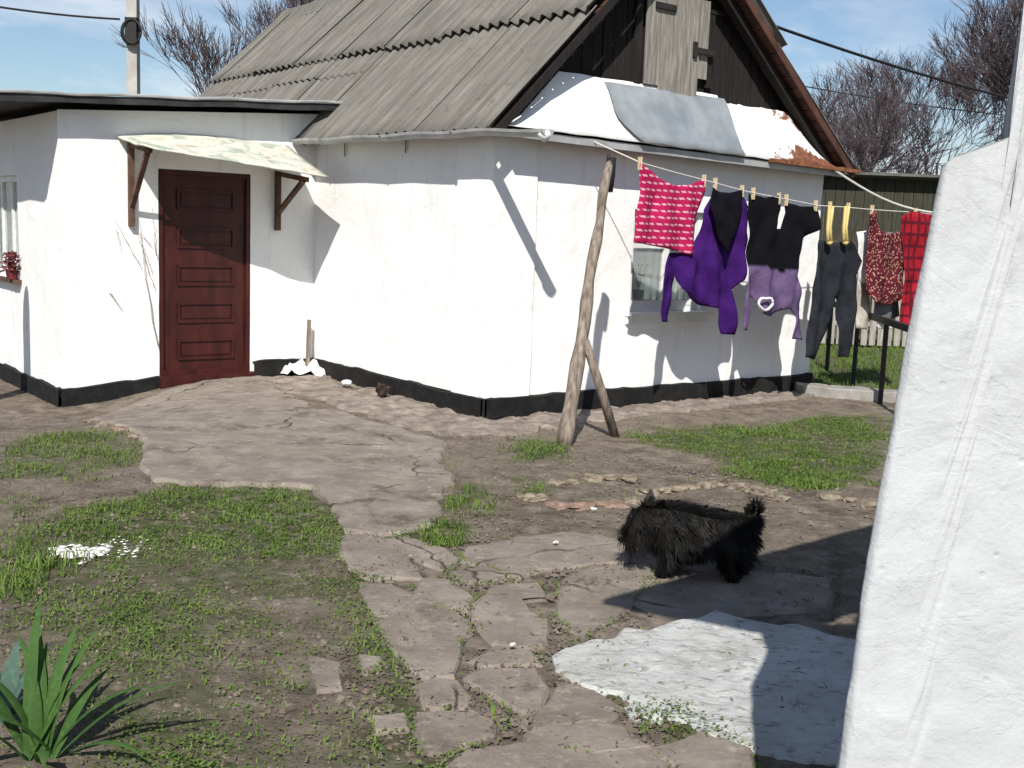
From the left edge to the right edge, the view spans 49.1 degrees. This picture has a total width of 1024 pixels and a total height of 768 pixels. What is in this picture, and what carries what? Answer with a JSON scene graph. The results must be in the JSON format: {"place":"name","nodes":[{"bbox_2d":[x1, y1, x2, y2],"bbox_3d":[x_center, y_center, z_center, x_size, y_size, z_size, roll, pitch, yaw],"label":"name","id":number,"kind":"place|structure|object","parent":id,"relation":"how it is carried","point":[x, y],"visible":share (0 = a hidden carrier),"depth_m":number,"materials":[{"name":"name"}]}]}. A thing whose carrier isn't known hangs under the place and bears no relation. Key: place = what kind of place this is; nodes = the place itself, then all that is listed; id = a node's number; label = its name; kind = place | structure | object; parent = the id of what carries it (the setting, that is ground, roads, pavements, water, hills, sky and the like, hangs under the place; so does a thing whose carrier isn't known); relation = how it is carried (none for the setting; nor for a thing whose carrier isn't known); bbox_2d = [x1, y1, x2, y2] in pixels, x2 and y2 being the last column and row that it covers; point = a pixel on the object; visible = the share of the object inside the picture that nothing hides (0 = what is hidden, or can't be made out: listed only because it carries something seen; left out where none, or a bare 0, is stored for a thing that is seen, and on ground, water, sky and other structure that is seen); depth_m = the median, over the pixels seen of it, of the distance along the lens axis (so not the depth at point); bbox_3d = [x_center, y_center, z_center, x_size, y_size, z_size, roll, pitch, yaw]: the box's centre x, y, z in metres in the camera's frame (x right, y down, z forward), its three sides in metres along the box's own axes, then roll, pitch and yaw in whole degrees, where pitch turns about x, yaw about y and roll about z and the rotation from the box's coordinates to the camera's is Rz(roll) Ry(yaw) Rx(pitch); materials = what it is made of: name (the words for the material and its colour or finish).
{"place":"outdoors","nodes":[
{"label":"outdoors","id":0,"kind":"place"},
{"bbox_2d":[0,338,903,767],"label":"grass","id":1,"kind":"structure","parent":0,"point":[454,538],"depth_m":5.51,"materials":[{"name":"green plant"}]},
{"bbox_2d":[0,328,904,767],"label":"ground","id":2,"kind":"structure","parent":0,"point":[822,542],"depth_m":5.55,"materials":[{"name":"soil"}]},
{"bbox_2d":[0,640,24,725],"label":"tulip plant","id":3,"kind":"object","parent":2,"relation":"on","point":[11,681],"visible":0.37,"depth_m":3.49,"materials":[{"name":"green plant"}]},
{"bbox_2d":[82,419,100,422],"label":"edging stone","id":4,"kind":"object","parent":2,"relation":"on","point":[91,420],"visible":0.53,"depth_m":9.09,"materials":[{"name":"grey stone"}]},
{"bbox_2d":[0,592,185,767],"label":"strap leaf plant","id":5,"kind":"object","parent":2,"relation":"on","point":[44,700],"visible":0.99,"depth_m":3.28,"materials":[{"name":"green plant"}]},
{"bbox_2d":[48,536,150,563],"bbox_3d":[-1.928,0.782,5.322,0.413,0.024,0.486,8,10,36],"label":"lime spill","id":6,"kind":"object","parent":2,"relation":"on","point":[98,551],"visible":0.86,"depth_m":5.27,"materials":[{"name":"white"}]},
{"bbox_2d":[94,422,114,427],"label":"edging stone","id":7,"kind":"object","parent":2,"relation":"on","point":[102,424],"visible":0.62,"depth_m":8.56,"materials":[{"name":"beige stone"}]},
{"bbox_2d":[110,427,127,431],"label":"edging stone","id":8,"kind":"object","parent":2,"relation":"on","point":[116,428],"visible":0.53,"depth_m":8.30,"materials":[{"name":"stone"}]},
{"bbox_2d":[120,0,141,93],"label":"utility pole","id":9,"kind":"object","parent":2,"relation":"on","point":[131,37],"visible":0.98,"depth_m":21.27,"materials":[{"name":"concrete"}]},
{"bbox_2d":[0,6,119,19],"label":"overhead cable","id":10,"kind":"object","parent":9,"relation":"attached to","point":[58,14],"visible":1,"depth_m":20.71,"materials":[{"name":"black rubber"}]},
{"bbox_2d":[127,432,139,438],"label":"edging stone","id":11,"kind":"object","parent":2,"relation":"on","point":[132,435],"visible":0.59,"depth_m":8.03,"materials":[{"name":"beige stone"}]},
{"bbox_2d":[111,0,314,96],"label":"bare tree","id":12,"kind":"object","parent":2,"relation":"on","point":[205,63],"visible":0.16,"depth_m":23.24,"materials":[{"name":"brown plant"}]},
{"bbox_2d":[215,0,313,38],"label":"bare tree","id":13,"kind":"object","parent":2,"relation":"on","point":[260,14],"visible":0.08,"depth_m":26.80,"materials":[{"name":"brown plant"}]},
{"bbox_2d":[92,377,454,536],"bbox_3d":[-1.859,0.447,8.470,2.229,0.250,6.029,-2,9,-29],"label":"concrete apron","id":14,"kind":"object","parent":2,"relation":"on","point":[227,432],"visible":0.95,"depth_m":7.66,"materials":[{"name":"grey concrete"}]},
{"bbox_2d":[0,0,861,419],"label":"house","id":15,"kind":"structure","parent":2,"relation":"on","point":[400,196],"depth_m":10.43,"materials":[{"name":"white paint"}]},
{"bbox_2d":[0,251,20,278],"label":"potted flower","id":16,"kind":"object","parent":15,"relation":"on","point":[11,271],"visible":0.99,"depth_m":11.07,"materials":[{"name":"red plant"}]},
{"bbox_2d":[0,176,21,283],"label":"window","id":17,"kind":"structure","parent":15,"relation":"in","point":[8,184],"depth_m":11.54,"materials":[{"name":"white paint"}]},
{"bbox_2d":[116,206,158,345],"bbox_3d":[-3.499,-1.007,10.449,0.411,1.330,0.016,-4,10,-37],"label":"dry vine","id":18,"kind":"object","parent":15,"relation":"attached to","point":[144,267],"visible":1,"depth_m":10.49,"materials":[{"name":"plant"}]},
{"bbox_2d":[158,168,256,388],"bbox_3d":[-2.966,-1.000,10.889,0.980,2.095,0.170,-4,10,-38],"label":"door","id":19,"kind":"structure","parent":15,"relation":"in","point":[204,217],"depth_m":10.90,"materials":[{"name":"red paint"}]},
{"bbox_2d":[624,209,714,323],"bbox_3d":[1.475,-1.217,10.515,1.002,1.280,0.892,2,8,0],"label":"window","id":20,"kind":"structure","parent":15,"relation":"in","point":[648,262],"depth_m":10.48,"materials":[{"name":"white paint"}]},
{"bbox_2d":[594,141,931,214],"bbox_3d":[3.223,-1.899,10.909,5.882,0.496,0.395,-3,9,-34],"label":"clothes line","id":21,"kind":"object","parent":15,"relation":"attached to","point":[737,188],"visible":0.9,"depth_m":9.88,"materials":[{"name":"fabric"}]},
{"bbox_2d":[638,157,642,169],"bbox_3d":[1.052,-1.812,9.207,0.036,0.107,0.026,6,9,28],"label":"clothes peg","id":22,"kind":"object","parent":21,"relation":"attached to","point":[640,161],"visible":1,"depth_m":9.20,"materials":[{"name":"beige wood"}]},
{"bbox_2d":[633,163,704,254],"bbox_3d":[1.341,-1.468,9.477,0.820,0.747,0.075,-4,10,-38],"label":"striped cloth","id":23,"kind":"object","parent":21,"relation":"hanging from","point":[666,212],"visible":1,"depth_m":9.43,"materials":[{"name":"pink fabric"}]},
{"bbox_2d":[661,197,747,334],"bbox_3d":[1.730,-1.060,9.889,1.094,1.273,0.137,-4,10,-38],"label":"purple sweater","id":24,"kind":"object","parent":21,"relation":"hanging from","point":[710,272],"visible":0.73,"depth_m":9.89,"materials":[{"name":"purple fabric"}]},
{"bbox_2d":[713,178,717,189],"bbox_3d":[1.773,-1.747,9.785,0.036,0.107,0.026,6,9,28],"label":"clothes peg","id":25,"kind":"object","parent":21,"relation":"attached to","point":[715,183],"visible":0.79,"depth_m":9.78,"materials":[{"name":"beige wood"}]},
{"bbox_2d":[710,187,742,253],"bbox_3d":[1.886,-1.425,9.832,0.430,0.573,0.069,-4,10,-39],"label":"black top","id":26,"kind":"object","parent":21,"relation":"hanging from","point":[726,208],"visible":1,"depth_m":9.81,"materials":[{"name":"fabric"}]},
{"bbox_2d":[751,188,755,199],"bbox_3d":[2.174,-1.717,10.105,0.036,0.107,0.026,6,9,28],"label":"clothes peg","id":27,"kind":"object","parent":21,"relation":"attached to","point":[753,194],"visible":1,"depth_m":10.10,"materials":[{"name":"beige wood"}]},
{"bbox_2d":[743,194,820,339],"bbox_3d":[2.526,-1.074,10.484,1.057,1.357,0.155,-4,10,-38],"label":"lavender sweater","id":28,"kind":"object","parent":21,"relation":"hanging from","point":[773,252],"visible":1,"depth_m":10.43,"materials":[{"name":"black fabric"}]},
{"bbox_2d":[784,194,788,205],"bbox_3d":[2.543,-1.707,10.397,0.036,0.107,0.026,6,9,28],"label":"clothes peg","id":29,"kind":"object","parent":21,"relation":"attached to","point":[786,201],"visible":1,"depth_m":10.39,"materials":[{"name":"beige wood"}]},
{"bbox_2d":[814,200,817,210],"bbox_3d":[2.890,-1.697,10.671,0.036,0.107,0.026,6,9,28],"label":"clothes peg","id":30,"kind":"object","parent":21,"relation":"attached to","point":[816,203],"visible":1,"depth_m":10.66,"materials":[{"name":"beige wood"}]},
{"bbox_2d":[805,206,861,359],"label":"dark overalls","id":31,"kind":"object","parent":21,"relation":"hanging from","point":[838,266],"visible":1,"depth_m":10.97,"materials":[{"name":"grey fabric"}]},
{"bbox_2d":[857,231,867,282],"bbox_3d":[3.588,-1.295,11.415,0.268,0.537,0.056,-1,8,-22],"label":"white cloth","id":32,"kind":"object","parent":21,"relation":"hanging from","point":[862,243],"visible":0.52,"depth_m":11.40,"materials":[{"name":"white fabric"}]},
{"bbox_2d":[856,281,869,329],"bbox_3d":[3.619,-0.823,11.564,0.224,0.531,0.053,-3,9,-31],"label":"beige cloth","id":33,"kind":"object","parent":32,"relation":"hanging from","point":[863,305],"visible":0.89,"depth_m":11.56,"materials":[{"name":"beige fabric"}]},
{"bbox_2d":[865,210,903,305],"bbox_3d":[3.804,-1.282,11.437,0.674,0.967,0.131,-4,10,-40],"label":"red print shirt","id":34,"kind":"object","parent":21,"relation":"hanging from","point":[884,268],"visible":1,"depth_m":11.38,"materials":[{"name":"red fabric"}]},
{"bbox_2d":[873,232,898,318],"bbox_3d":[3.898,-1.108,11.688,0.607,0.957,0.105,-4,10,-36],"label":"grey shirt","id":35,"kind":"object","parent":21,"relation":"hanging from","point":[891,311],"visible":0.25,"depth_m":11.72,"materials":[{"name":"fabric"}]},
{"bbox_2d":[877,322,893,329],"bbox_3d":[3.950,-0.636,11.889,0.351,0.127,0.034,-5,11,-43],"label":"white rag","id":36,"kind":"object","parent":35,"relation":"hanging from","point":[880,325],"visible":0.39,"depth_m":11.82,"materials":[{"name":"fabric"}]},
{"bbox_2d":[899,211,930,323],"bbox_3d":[4.179,-1.165,11.730,0.571,1.265,0.119,-4,10,-38],"label":"red plaid cloth","id":37,"kind":"object","parent":21,"relation":"hanging from","point":[914,229],"visible":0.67,"depth_m":11.69,"materials":[{"name":"red fabric"}]},
{"bbox_2d":[834,170,932,212],"bbox_3d":[4.644,-1.896,12.237,3.250,0.690,0.022,-3,9,-31],"label":"white rope","id":38,"kind":"object","parent":15,"relation":"attached to","point":[868,191],"visible":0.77,"depth_m":11.72,"materials":[{"name":"white fabric"}]},
{"bbox_2d":[0,382,878,767],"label":"soil crumbs","id":39,"kind":"object","parent":2,"relation":"on","point":[476,690],"visible":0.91,"depth_m":4.53,"materials":[{"name":"brown soil"}]},
{"bbox_2d":[48,446,846,765],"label":"pebbles","id":40,"kind":"object","parent":2,"relation":"on","point":[484,544],"visible":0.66,"depth_m":5.61,"materials":[{"name":"stone"}]},
{"bbox_2d":[234,374,814,436],"bbox_3d":[0.409,0.013,11.538,5.577,0.084,3.769,-5,11,-42],"label":"concrete strip","id":41,"kind":"object","parent":2,"relation":"on","point":[412,414],"visible":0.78,"depth_m":9.84,"materials":[{"name":"grey concrete"}]},
{"bbox_2d":[280,358,324,375],"bbox_3d":[-2.135,-0.177,11.530,0.542,0.172,0.378,2,8,0],"label":"crumpled sack","id":42,"kind":"object","parent":41,"relation":"on","point":[299,367],"visible":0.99,"depth_m":11.43,"materials":[{"name":"white fabric"}]},
{"bbox_2d":[305,319,311,366],"bbox_3d":[-2.096,-0.403,11.539,0.052,0.523,0.066,-4,10,-38],"label":"wooden stick","id":43,"kind":"object","parent":41,"relation":"on","point":[308,342],"visible":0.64,"depth_m":11.52,"materials":[{"name":"brown wood"}]},
{"bbox_2d":[341,379,351,385],"bbox_3d":[-1.589,-0.014,10.767,0.114,0.062,0.143,2,8,0],"label":"plaster lump","id":44,"kind":"object","parent":41,"relation":"on","point":[346,382],"visible":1,"depth_m":10.71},
{"bbox_2d":[375,383,390,397],"bbox_3d":[-1.186,0.062,10.247,0.114,0.148,0.184,6,9,24],"label":"dark clod","id":45,"kind":"object","parent":41,"relation":"on","point":[382,390],"visible":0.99,"depth_m":10.21,"materials":[{"name":"brown soil"}]},
{"bbox_2d":[511,492,540,500],"bbox_3d":[0.083,0.680,6.656,0.176,0.074,0.151,2,8,0],"label":"edging stone","id":46,"kind":"object","parent":2,"relation":"on","point":[525,497],"visible":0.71,"depth_m":6.63,"materials":[{"name":"beige stone"}]},
{"bbox_2d":[527,493,553,503],"bbox_3d":[0.159,0.688,6.622,0.179,0.068,0.134,-4,10,-36],"label":"edging stone","id":47,"kind":"object","parent":2,"relation":"on","point":[543,497],"visible":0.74,"depth_m":6.58,"materials":[{"name":"beige stone"}]},
{"bbox_2d":[545,478,563,485],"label":"edging stone","id":48,"kind":"object","parent":2,"relation":"on","point":[557,482],"visible":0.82,"depth_m":7.06,"materials":[{"name":"beige stone"}]},
{"bbox_2d":[545,501,566,508],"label":"edging stone","id":49,"kind":"object","parent":2,"relation":"on","point":[553,504],"visible":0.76,"depth_m":6.47,"materials":[{"name":"stone"}]},
{"bbox_2d":[563,478,579,484],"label":"edging stone","id":50,"kind":"object","parent":2,"relation":"on","point":[570,481],"visible":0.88,"depth_m":7.10,"materials":[{"name":"beige stone"}]},
{"bbox_2d":[557,501,587,510],"bbox_3d":[0.341,0.717,6.471,0.214,0.080,0.140,0,8,-12],"label":"edging stone","id":51,"kind":"object","parent":2,"relation":"on","point":[578,506],"visible":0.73,"depth_m":6.42,"materials":[{"name":"stone"}]},
{"bbox_2d":[556,154,619,445],"bbox_3d":[0.645,-0.633,8.489,0.282,2.230,0.747,6,9,27],"label":"clothes prop","id":52,"kind":"object","parent":2,"relation":"on","point":[582,351],"visible":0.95,"depth_m":8.50,"materials":[{"name":"brown wood"}]},
{"bbox_2d":[584,502,596,510],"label":"edging stone","id":53,"kind":"object","parent":2,"relation":"on","point":[589,505],"visible":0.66,"depth_m":6.50,"materials":[{"name":"stone"}]},
{"bbox_2d":[581,473,602,482],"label":"edging stone","id":54,"kind":"object","parent":2,"relation":"on","point":[590,477],"visible":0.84,"depth_m":7.22,"materials":[{"name":"beige stone"}]},
{"bbox_2d":[598,474,620,480],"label":"edging stone","id":55,"kind":"object","parent":2,"relation":"on","point":[611,477],"visible":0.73,"depth_m":7.25,"materials":[{"name":"beige stone"}]},
{"bbox_2d":[596,499,628,508],"bbox_3d":[0.592,0.715,6.576,0.204,0.065,0.135,9,11,42],"label":"edging stone","id":56,"kind":"object","parent":2,"relation":"on","point":[618,504],"visible":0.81,"depth_m":6.55,"materials":[{"name":"stone"}]},
{"bbox_2d":[618,474,637,483],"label":"edging stone","id":57,"kind":"object","parent":2,"relation":"on","point":[624,478],"visible":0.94,"depth_m":7.24,"materials":[{"name":"beige stone"}]},
{"bbox_2d":[622,496,642,504],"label":"edging stone","id":58,"kind":"object","parent":2,"relation":"on","point":[634,500],"visible":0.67,"depth_m":6.63,"materials":[{"name":"beige stone"}]},
{"bbox_2d":[634,488,658,496],"bbox_3d":[0.823,0.674,6.921,0.198,0.061,0.111,8,10,35],"label":"edging stone","id":59,"kind":"object","parent":2,"relation":"on","point":[642,491],"visible":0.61,"depth_m":6.90,"materials":[{"name":"beige stone"}]},
{"bbox_2d":[653,487,670,493],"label":"edging stone","id":60,"kind":"object","parent":2,"relation":"on","point":[662,490],"visible":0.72,"depth_m":6.95,"materials":[{"name":"beige stone"}]},
{"bbox_2d":[667,485,688,491],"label":"edging stone","id":61,"kind":"object","parent":2,"relation":"on","point":[678,488],"visible":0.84,"depth_m":7.02,"materials":[{"name":"beige stone"}]},
{"bbox_2d":[682,484,700,489],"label":"edging stone","id":62,"kind":"object","parent":2,"relation":"on","point":[693,487],"visible":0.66,"depth_m":7.09,"materials":[{"name":"beige stone"}]},
{"bbox_2d":[552,610,854,766],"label":"lime washed cement","id":63,"kind":"object","parent":2,"relation":"on","point":[684,660],"visible":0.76,"depth_m":4.03,"materials":[{"name":"white concrete"}]},
{"bbox_2d":[695,480,716,488],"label":"edging stone","id":64,"kind":"object","parent":2,"relation":"on","point":[702,484],"visible":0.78,"depth_m":7.14,"materials":[{"name":"beige stone"}]},
{"bbox_2d":[710,480,726,485],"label":"edging stone","id":65,"kind":"object","parent":2,"relation":"on","point":[716,483],"visible":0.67,"depth_m":7.20,"materials":[{"name":"beige stone"}]},
{"bbox_2d":[725,481,747,489],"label":"edging stone","id":66,"kind":"object","parent":2,"relation":"on","point":[736,485],"visible":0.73,"depth_m":7.13,"materials":[{"name":"beige stone"}]},
{"bbox_2d":[742,484,761,492],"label":"edging stone","id":67,"kind":"object","parent":2,"relation":"on","point":[750,487],"visible":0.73,"depth_m":7.07,"materials":[{"name":"beige stone"}]},
{"bbox_2d":[752,488,778,495],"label":"edging stone","id":68,"kind":"object","parent":2,"relation":"on","point":[763,492],"visible":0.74,"depth_m":7.00,"materials":[{"name":"beige stone"}]},
{"bbox_2d":[767,491,790,501],"bbox_3d":[1.649,0.703,6.922,0.174,0.067,0.166,-4,10,-40],"label":"edging stone","id":69,"kind":"object","parent":2,"relation":"on","point":[777,496],"visible":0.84,"depth_m":6.90,"materials":[{"name":"beige stone"}]},
{"bbox_2d":[816,493,842,499],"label":"edging stone","id":70,"kind":"object","parent":2,"relation":"on","point":[829,496],"visible":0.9,"depth_m":6.97,"materials":[{"name":"beige stone"}]},
{"bbox_2d":[795,382,897,402],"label":"kerb","id":71,"kind":"structure","parent":2,"relation":"on","point":[860,393],"depth_m":11.40,"materials":[{"name":"grey concrete"}]},
{"bbox_2d":[843,496,858,502],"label":"edging stone","id":72,"kind":"object","parent":2,"relation":"on","point":[849,499],"visible":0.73,"depth_m":6.89,"materials":[{"name":"beige stone"}]},
{"bbox_2d":[833,235,871,303],"bbox_3d":[6.250,-1.627,19.157,1.616,1.818,1.375,9,10,39],"label":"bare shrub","id":73,"kind":"object","parent":2,"relation":"on","point":[856,248],"visible":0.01,"depth_m":19.29,"materials":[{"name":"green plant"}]},
{"bbox_2d":[817,255,906,346],"bbox_3d":[7.251,-1.222,16.990,7.601,1.410,0.070,2,8,0],"label":"picket fence","id":74,"kind":"object","parent":2,"relation":"on","point":[872,324],"visible":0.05,"depth_m":17.03,"materials":[{"name":"grey wood"}]},
{"bbox_2d":[852,499,876,508],"bbox_3d":[2.169,0.739,6.830,0.190,0.066,0.186,2,8,0],"label":"edging stone","id":75,"kind":"object","parent":2,"relation":"on","point":[864,504],"visible":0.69,"depth_m":6.78,"materials":[{"name":"beige stone"}]},
{"bbox_2d":[825,302,908,404],"bbox_3d":[3.730,-0.311,11.810,0.052,0.880,4.177,3,8,5],"label":"metal railing","id":76,"kind":"object","parent":2,"relation":"on","point":[888,322],"visible":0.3,"depth_m":11.09,"materials":[{"name":"metal"}]},
{"bbox_2d":[812,48,935,171],"bbox_3d":[11.273,-6.658,35.377,4.620,7.765,4.979,0,8,-17],"label":"bare tree","id":77,"kind":"object","parent":2,"relation":"on","point":[844,101],"visible":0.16,"depth_m":35.10,"materials":[{"name":"brown plant"}]},
{"bbox_2d":[817,172,939,327],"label":"shed","id":78,"kind":"structure","parent":2,"relation":"on","point":[918,191],"depth_m":20.69,"materials":[{"name":"wood"}]},
{"bbox_2d":[810,62,966,240],"bbox_3d":[8.147,-4.385,25.557,3.900,5.712,4.881,2,8,0],"label":"bare tree","id":79,"kind":"object","parent":2,"relation":"on","point":[863,148],"visible":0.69,"depth_m":24.39,"materials":[{"name":"brown plant"}]},
{"bbox_2d":[829,42,1010,174],"bbox_3d":[11.001,-5.577,28.903,6.009,7.346,4.244,2,8,0],"label":"bare tree","id":80,"kind":"object","parent":2,"relation":"on","point":[948,76],"visible":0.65,"depth_m":28.47,"materials":[{"name":"brown plant"}]},
{"bbox_2d":[836,3,1023,767],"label":"outbuilding","id":81,"kind":"structure","parent":2,"relation":"on","point":[937,677],"depth_m":2.00,"materials":[{"name":"white paint"}]},
{"bbox_2d":[917,0,1023,141],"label":"bare tree","id":82,"kind":"object","parent":2,"relation":"on","point":[996,77],"visible":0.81,"depth_m":23.50,"materials":[{"name":"brown plant"}]},
{"bbox_2d":[0,0,1022,234],"label":"sky","id":83,"kind":"structure","parent":0,"point":[46,52],"materials":[{"name":"blue"}]},
{"bbox_2d":[307,532,839,767],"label":"path","id":84,"kind":"structure","parent":0,"point":[439,653],"depth_m":4.50,"materials":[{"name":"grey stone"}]},
{"bbox_2d":[606,489,767,583],"bbox_3d":[0.822,0.705,5.258,0.765,0.422,0.384,4,8,10],"label":"dog","id":85,"kind":"object","parent":84,"relation":"on","point":[675,534],"visible":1,"depth_m":5.16},
{"bbox_2d":[776,25,1007,98],"bbox_3d":[7.276,-5.611,19.879,10.982,0.504,0.048,-4,10,-39],"label":"overhead cable","id":86,"kind":"object","parent":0,"point":[877,60],"visible":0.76,"depth_m":19.14,"materials":[{"name":"black rubber"}]},
{"bbox_2d":[806,86,1004,115],"bbox_3d":[10.314,-6.813,27.270,9.100,0.203,0.026,-2,9,-26],"label":"overhead cable","id":87,"kind":"object","parent":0,"point":[905,102],"visible":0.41,"depth_m":26.99,"materials":[{"name":"black rubber"}]}
]}

